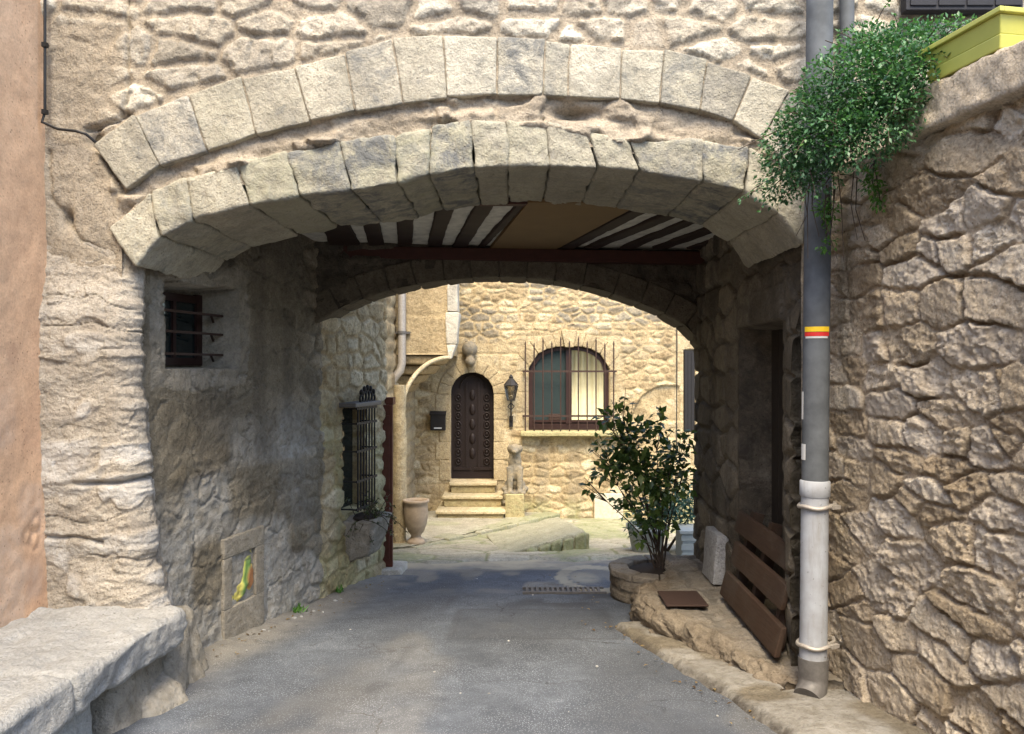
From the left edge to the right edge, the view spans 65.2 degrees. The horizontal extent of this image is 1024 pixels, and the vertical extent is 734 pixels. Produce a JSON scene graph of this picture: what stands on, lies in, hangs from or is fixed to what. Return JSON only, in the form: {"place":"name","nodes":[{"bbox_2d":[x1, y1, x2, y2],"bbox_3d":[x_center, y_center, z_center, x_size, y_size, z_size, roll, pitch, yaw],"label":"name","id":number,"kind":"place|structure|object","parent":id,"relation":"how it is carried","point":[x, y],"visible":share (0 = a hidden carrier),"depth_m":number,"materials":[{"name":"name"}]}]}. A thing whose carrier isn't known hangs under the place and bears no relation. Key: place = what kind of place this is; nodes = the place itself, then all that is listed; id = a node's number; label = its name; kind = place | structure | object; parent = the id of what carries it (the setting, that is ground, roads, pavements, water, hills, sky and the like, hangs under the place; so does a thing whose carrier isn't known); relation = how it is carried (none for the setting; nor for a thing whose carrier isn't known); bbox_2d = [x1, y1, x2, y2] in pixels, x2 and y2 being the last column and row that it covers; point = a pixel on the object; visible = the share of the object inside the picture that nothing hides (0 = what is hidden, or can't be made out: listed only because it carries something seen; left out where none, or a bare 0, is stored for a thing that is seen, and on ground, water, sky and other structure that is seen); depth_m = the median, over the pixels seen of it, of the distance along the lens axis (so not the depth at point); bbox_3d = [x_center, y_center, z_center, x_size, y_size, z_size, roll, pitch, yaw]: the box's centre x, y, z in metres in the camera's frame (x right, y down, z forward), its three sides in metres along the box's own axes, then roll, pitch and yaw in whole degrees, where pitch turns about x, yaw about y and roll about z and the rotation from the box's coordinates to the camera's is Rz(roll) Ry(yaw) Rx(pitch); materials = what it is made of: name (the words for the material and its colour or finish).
{"place":"outdoors","nodes":[
{"label":"outdoors","id":0,"kind":"place"},
{"bbox_2d":[112,559,776,733],"bbox_3d":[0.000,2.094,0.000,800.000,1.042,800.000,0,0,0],"label":"road","id":1,"kind":"structure","parent":0,"point":[413,628],"depth_m":4.54,"materials":[{"name":"grey asphalt"}]},
{"bbox_2d":[0,0,47,627],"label":"plaster wall","id":2,"kind":"structure","parent":1,"relation":"on","point":[23,536],"depth_m":3.97,"materials":[{"name":"orange paint"}]},
{"bbox_2d":[0,605,208,733],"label":"stone bench","id":3,"kind":"object","parent":1,"relation":"on","point":[90,670],"visible":0.91,"depth_m":3.59,"materials":[{"name":"grey stone"}]},
{"bbox_2d":[95,122,387,647],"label":"passage wall","id":4,"kind":"structure","parent":1,"relation":"on","point":[265,394],"depth_m":5.64,"materials":[{"name":"grey stone"}]},
{"bbox_2d":[162,292,222,365],"bbox_3d":[-2.100,-0.245,5.026,0.202,0.470,0.786,0,0,11],"label":"window","id":5,"kind":"structure","parent":4,"relation":"in","point":[183,313],"depth_m":5.19,"materials":[{"name":"black wood"}]},
{"bbox_2d":[219,525,263,639],"bbox_3d":[-1.813,1.465,5.380,0.068,0.713,0.495,0,0,13],"label":"relief plaque","id":6,"kind":"object","parent":4,"relation":"attached to","point":[242,616],"visible":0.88,"depth_m":5.36,"materials":[{"name":"grey stone"}]},
{"bbox_2d":[339,385,380,511],"bbox_3d":[-1.400,0.708,7.075,0.296,1.105,0.575,0,0,13],"label":"window","id":7,"kind":"structure","parent":4,"relation":"in","point":[346,422],"depth_m":7.14,"materials":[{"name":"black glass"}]},
{"bbox_2d":[343,511,391,562],"bbox_3d":[-1.284,1.507,7.084,0.337,0.434,0.484,0,0,12],"label":"stone trough","id":8,"kind":"object","parent":4,"relation":"attached to","point":[359,545],"visible":0.88,"depth_m":6.93,"materials":[{"name":"stone"}]},
{"bbox_2d":[346,490,407,544],"bbox_3d":[-1.211,1.380,7.057,0.567,0.604,0.763,0,0,-21],"label":"trailing plant","id":9,"kind":"object","parent":8,"relation":"in","point":[370,509],"visible":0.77,"depth_m":6.97,"materials":[{"name":"green plant"}]},
{"bbox_2d":[382,397,394,566],"bbox_3d":[-1.268,1.125,7.895,0.205,1.650,0.210,0,0,0],"label":"door leaf","id":10,"kind":"object","parent":4,"relation":"attached to","point":[387,458],"visible":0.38,"depth_m":7.80,"materials":[{"name":"paint"}]},
{"bbox_2d":[292,602,308,612],"bbox_3d":[-1.578,1.798,5.979,0.123,0.101,0.171,0,0,0],"label":"weed","id":11,"kind":"object","parent":1,"relation":"on","point":[297,608],"visible":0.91,"depth_m":5.98,"materials":[{"name":"green plant"}]},
{"bbox_2d":[335,585,344,592],"bbox_3d":[-1.467,1.866,6.769,0.108,0.104,0.118,0,0,-43],"label":"weed","id":12,"kind":"object","parent":1,"relation":"on","point":[340,590],"visible":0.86,"depth_m":6.74,"materials":[{"name":"green plant"}]},
{"bbox_2d":[382,560,407,574],"bbox_3d":[-1.229,2.035,7.882,0.356,0.175,0.448,0,0,0],"label":"threshold stone","id":13,"kind":"object","parent":1,"relation":"on","point":[399,567],"visible":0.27,"depth_m":7.75,"materials":[{"name":"stone"}]},
{"bbox_2d":[385,295,415,497],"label":"side house wall","id":14,"kind":"structure","parent":1,"relation":"on","point":[390,354],"depth_m":10.93,"materials":[{"name":"stone"}]},
{"bbox_2d":[394,284,460,396],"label":"jettied house","id":15,"kind":"structure","parent":14,"relation":"attached to","point":[433,317],"depth_m":10.99,"materials":[{"name":"paint"}]},
{"bbox_2d":[394,293,409,383],"bbox_3d":[-1.547,-1.222,10.893,0.302,3.016,0.215,0,0,0],"label":"drainpipe","id":16,"kind":"object","parent":15,"relation":"attached to","point":[401,332],"visible":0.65,"depth_m":10.83,"materials":[{"name":"metal"}]},
{"bbox_2d":[206,575,754,723],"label":"leaves","id":17,"kind":"object","parent":1,"relation":"on","point":[550,575],"visible":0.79,"depth_m":5.30,"materials":[{"name":"brown plant"}]},
{"bbox_2d":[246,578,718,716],"bbox_3d":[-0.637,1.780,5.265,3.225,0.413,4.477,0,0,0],"label":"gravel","id":18,"kind":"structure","parent":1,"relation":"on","point":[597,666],"depth_m":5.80,"materials":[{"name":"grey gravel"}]},
{"bbox_2d":[38,0,1023,656],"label":"arched house","id":19,"kind":"structure","parent":1,"relation":"on","point":[374,150],"depth_m":4.18,"materials":[{"name":"stone"}]},
{"bbox_2d":[41,0,96,142],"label":"wall cable","id":20,"kind":"object","parent":19,"relation":"attached to","point":[44,45],"depth_m":4.14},
{"bbox_2d":[838,0,855,118],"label":"downpipe","id":21,"kind":"object","parent":19,"relation":"attached to","point":[846,13],"visible":0.2,"depth_m":4.09,"materials":[{"name":"grey metal"}]},
{"bbox_2d":[901,0,1022,14],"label":"window shutter","id":22,"kind":"object","parent":19,"relation":"attached to","point":[940,7],"depth_m":4.10,"materials":[{"name":"wood"}]},
{"bbox_2d":[413,281,697,518],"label":"courtyard house","id":23,"kind":"structure","parent":1,"relation":"on","point":[571,361],"depth_m":12.99,"materials":[{"name":"stone"}]},
{"bbox_2d":[430,411,445,430],"bbox_3d":[-1.194,0.868,12.918,0.264,0.310,0.107,0,0,0],"label":"mailbox","id":24,"kind":"object","parent":23,"relation":"attached to","point":[437,420],"visible":1,"depth_m":12.88,"materials":[{"name":"black metal"}]},
{"bbox_2d":[451,373,493,477],"bbox_3d":[-0.650,0.955,13.170,0.715,1.750,0.080,0,0,0],"label":"door","id":25,"kind":"structure","parent":23,"relation":"in","point":[472,395],"depth_m":13.16,"materials":[{"name":"brown wood"}]},
{"bbox_2d":[504,374,517,426],"bbox_3d":[-0.015,0.545,12.825,0.250,0.850,0.300,0,0,0],"label":"wall lantern","id":26,"kind":"object","parent":23,"relation":"attached to","point":[511,386],"depth_m":12.76,"materials":[{"name":"black metal"}]},
{"bbox_2d":[521,336,618,436],"bbox_3d":[0.929,0.309,12.957,1.583,1.611,0.325,0,0,0],"label":"window","id":27,"kind":"structure","parent":23,"relation":"in","point":[567,386],"depth_m":13.06,"materials":[{"name":"black wood"}]},
{"bbox_2d":[522,587,606,593],"bbox_3d":[0.445,1.921,6.883,0.710,0.037,0.245,0,0,0],"label":"drain grate","id":28,"kind":"object","parent":1,"relation":"on","point":[562,591],"visible":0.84,"depth_m":6.86,"materials":[{"name":"metal"}]},
{"bbox_2d":[608,555,665,603],"bbox_3d":[1.216,1.808,6.630,0.812,0.325,0.821,0,0,0],"label":"round planter","id":29,"kind":"object","parent":1,"relation":"on","point":[629,575],"visible":0.41,"depth_m":6.48,"materials":[{"name":"stone"}]},
{"bbox_2d":[578,388,697,568],"bbox_3d":[1.057,0.918,6.604,1.059,1.491,0.679,0,0,0],"label":"camellia shrub","id":30,"kind":"object","parent":29,"relation":"in","point":[630,454],"visible":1,"depth_m":6.58,"materials":[{"name":"green plant"}]},
{"bbox_2d":[672,524,695,554],"bbox_3d":[2.100,1.950,8.875,0.560,0.340,0.410,0,0,0],"label":"white crate","id":31,"kind":"object","parent":1,"relation":"on","point":[685,540],"visible":0.27,"depth_m":8.70,"materials":[{"name":"plastic"}]},
{"bbox_2d":[629,551,844,690],"bbox_3d":[1.341,1.765,5.476,1.038,0.392,2.862,0,0,0],"label":"rock ledge","id":32,"kind":"object","parent":1,"relation":"on","point":[718,628],"visible":0.53,"depth_m":5.07,"materials":[{"name":"beige stone"}]},
{"bbox_2d":[657,591,708,606],"bbox_3d":[1.160,1.577,5.450,0.280,0.015,0.340,0,0,0],"label":"iron cover","id":33,"kind":"object","parent":32,"relation":"on","point":[682,598],"visible":1,"depth_m":5.40,"materials":[{"name":"brown metal"}]},
{"bbox_2d":[702,526,728,584],"bbox_3d":[1.536,1.415,6.030,0.133,0.373,0.345,0,0,0],"label":"stone slab","id":34,"kind":"object","parent":32,"relation":"on","point":[713,569],"depth_m":5.89,"materials":[{"name":"grey stone"}]},
{"bbox_2d":[720,511,790,657],"bbox_3d":[1.543,1.275,4.910,0.256,0.627,1.183,0,0,0],"label":"wooden pallet","id":35,"kind":"object","parent":32,"relation":"on","point":[766,626],"visible":0.87,"depth_m":4.87,"materials":[{"name":"brown wood"}]},
{"bbox_2d":[693,235,801,665],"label":"passage wall","id":36,"kind":"structure","parent":1,"relation":"on","point":[747,395],"depth_m":5.55,"materials":[{"name":"brown stone"}]},
{"bbox_2d":[772,330,783,577],"bbox_3d":[1.809,0.700,5.112,0.073,1.900,0.884,0,0,0],"label":"door","id":37,"kind":"structure","parent":36,"relation":"in","point":[777,335],"depth_m":5.42,"materials":[{"name":"brown wood"}]},
{"bbox_2d":[614,621,929,733],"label":"kerb","id":38,"kind":"structure","parent":1,"relation":"on","point":[773,707],"depth_m":3.88,"materials":[{"name":"grey stone"}]},
{"bbox_2d":[828,40,1023,733],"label":"rubble wall","id":39,"kind":"structure","parent":1,"relation":"on","point":[926,545],"depth_m":3.37,"materials":[{"name":"beige stone"}]},
{"bbox_2d":[794,0,840,698],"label":"downpipe","id":40,"kind":"object","parent":39,"relation":"attached to","point":[813,644],"visible":0.94,"depth_m":3.94,"materials":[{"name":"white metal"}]},
{"bbox_2d":[810,184,842,254],"bbox_3d":[1.517,-0.714,3.862,0.145,0.360,0.113,0,0,0],"label":"fern sprig","id":41,"kind":"object","parent":40,"relation":"attached to","point":[829,206],"visible":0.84,"depth_m":3.86,"materials":[{"name":"green plant"}]},
{"bbox_2d":[857,160,891,213],"bbox_3d":[1.673,-0.842,3.704,0.148,0.270,0.125,0,0,-20],"label":"fern sprig","id":42,"kind":"object","parent":39,"relation":"attached to","point":[874,188],"visible":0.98,"depth_m":3.70,"materials":[{"name":"green plant"}]},
{"bbox_2d":[918,6,1023,83],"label":"flower box","id":43,"kind":"object","parent":39,"relation":"on","point":[993,31],"visible":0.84,"depth_m":3.11,"materials":[{"name":"yellow plastic"}]},
{"bbox_2d":[737,0,976,259],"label":"spilling bush","id":44,"kind":"object","parent":43,"relation":"in","point":[895,80],"visible":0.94,"depth_m":3.50,"materials":[{"name":"green plant"}]},
{"bbox_2d":[393,511,555,548],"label":"courtyard pavement","id":45,"kind":"structure","parent":0,"point":[435,525],"depth_m":11.30,"materials":[{"name":"beige stone"}]},
{"bbox_2d":[400,512,559,548],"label":"terrace kerb","id":46,"kind":"structure","parent":45,"relation":"on","point":[534,518],"depth_m":11.23,"materials":[{"name":"beige stone"}]},
{"bbox_2d":[403,498,428,544],"bbox_3d":[-1.164,1.875,9.700,0.324,0.540,0.324,0,0,0],"label":"clay urn","id":47,"kind":"object","parent":46,"relation":"on","point":[415,514],"visible":0.99,"depth_m":9.60,"materials":[{"name":"ceramic"}]},
{"bbox_2d":[393,518,693,563],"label":"courtyard paving","id":48,"kind":"structure","parent":0,"point":[608,539],"depth_m":9.23,"materials":[{"name":"beige stone"}]},
{"bbox_2d":[393,385,406,542],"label":"pillar","id":49,"kind":"structure","parent":48,"relation":"on","point":[399,455],"depth_m":9.73,"materials":[{"name":"stone"}]},
{"bbox_2d":[436,480,505,517],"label":"stone steps","id":50,"kind":"structure","parent":48,"relation":"on","point":[472,498],"depth_m":12.47,"materials":[{"name":"stone"}]},
{"bbox_2d":[505,494,524,516],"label":"plinth","id":51,"kind":"structure","parent":48,"relation":"on","point":[514,505],"depth_m":12.25,"materials":[{"name":"stone"}]},
{"bbox_2d":[501,444,527,493],"bbox_3d":[0.044,1.575,12.496,0.425,0.767,0.503,0,0,0],"label":"dog statue","id":52,"kind":"object","parent":51,"relation":"on","point":[514,483],"visible":1,"depth_m":12.36,"materials":[{"name":"stone"}]},
{"bbox_2d":[487,517,588,551],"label":"stone ramp","id":53,"kind":"structure","parent":48,"relation":"on","point":[555,534],"depth_m":9.62,"materials":[{"name":"beige stone"}]},
{"bbox_2d":[626,521,667,552],"bbox_3d":[1.550,1.980,9.200,0.480,0.340,0.480,0,0,0],"label":"white pot","id":54,"kind":"object","parent":48,"relation":"on","point":[633,547],"visible":0.2,"depth_m":9.04,"materials":[{"name":"ceramic"}]},
{"bbox_2d":[620,475,695,551],"bbox_3d":[1.773,1.701,9.201,1.104,0.959,0.678,0,0,0],"label":"blue green bush","id":55,"kind":"object","parent":48,"relation":"on","point":[688,501],"visible":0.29,"depth_m":9.13,"materials":[{"name":"green plant"}]}
]}

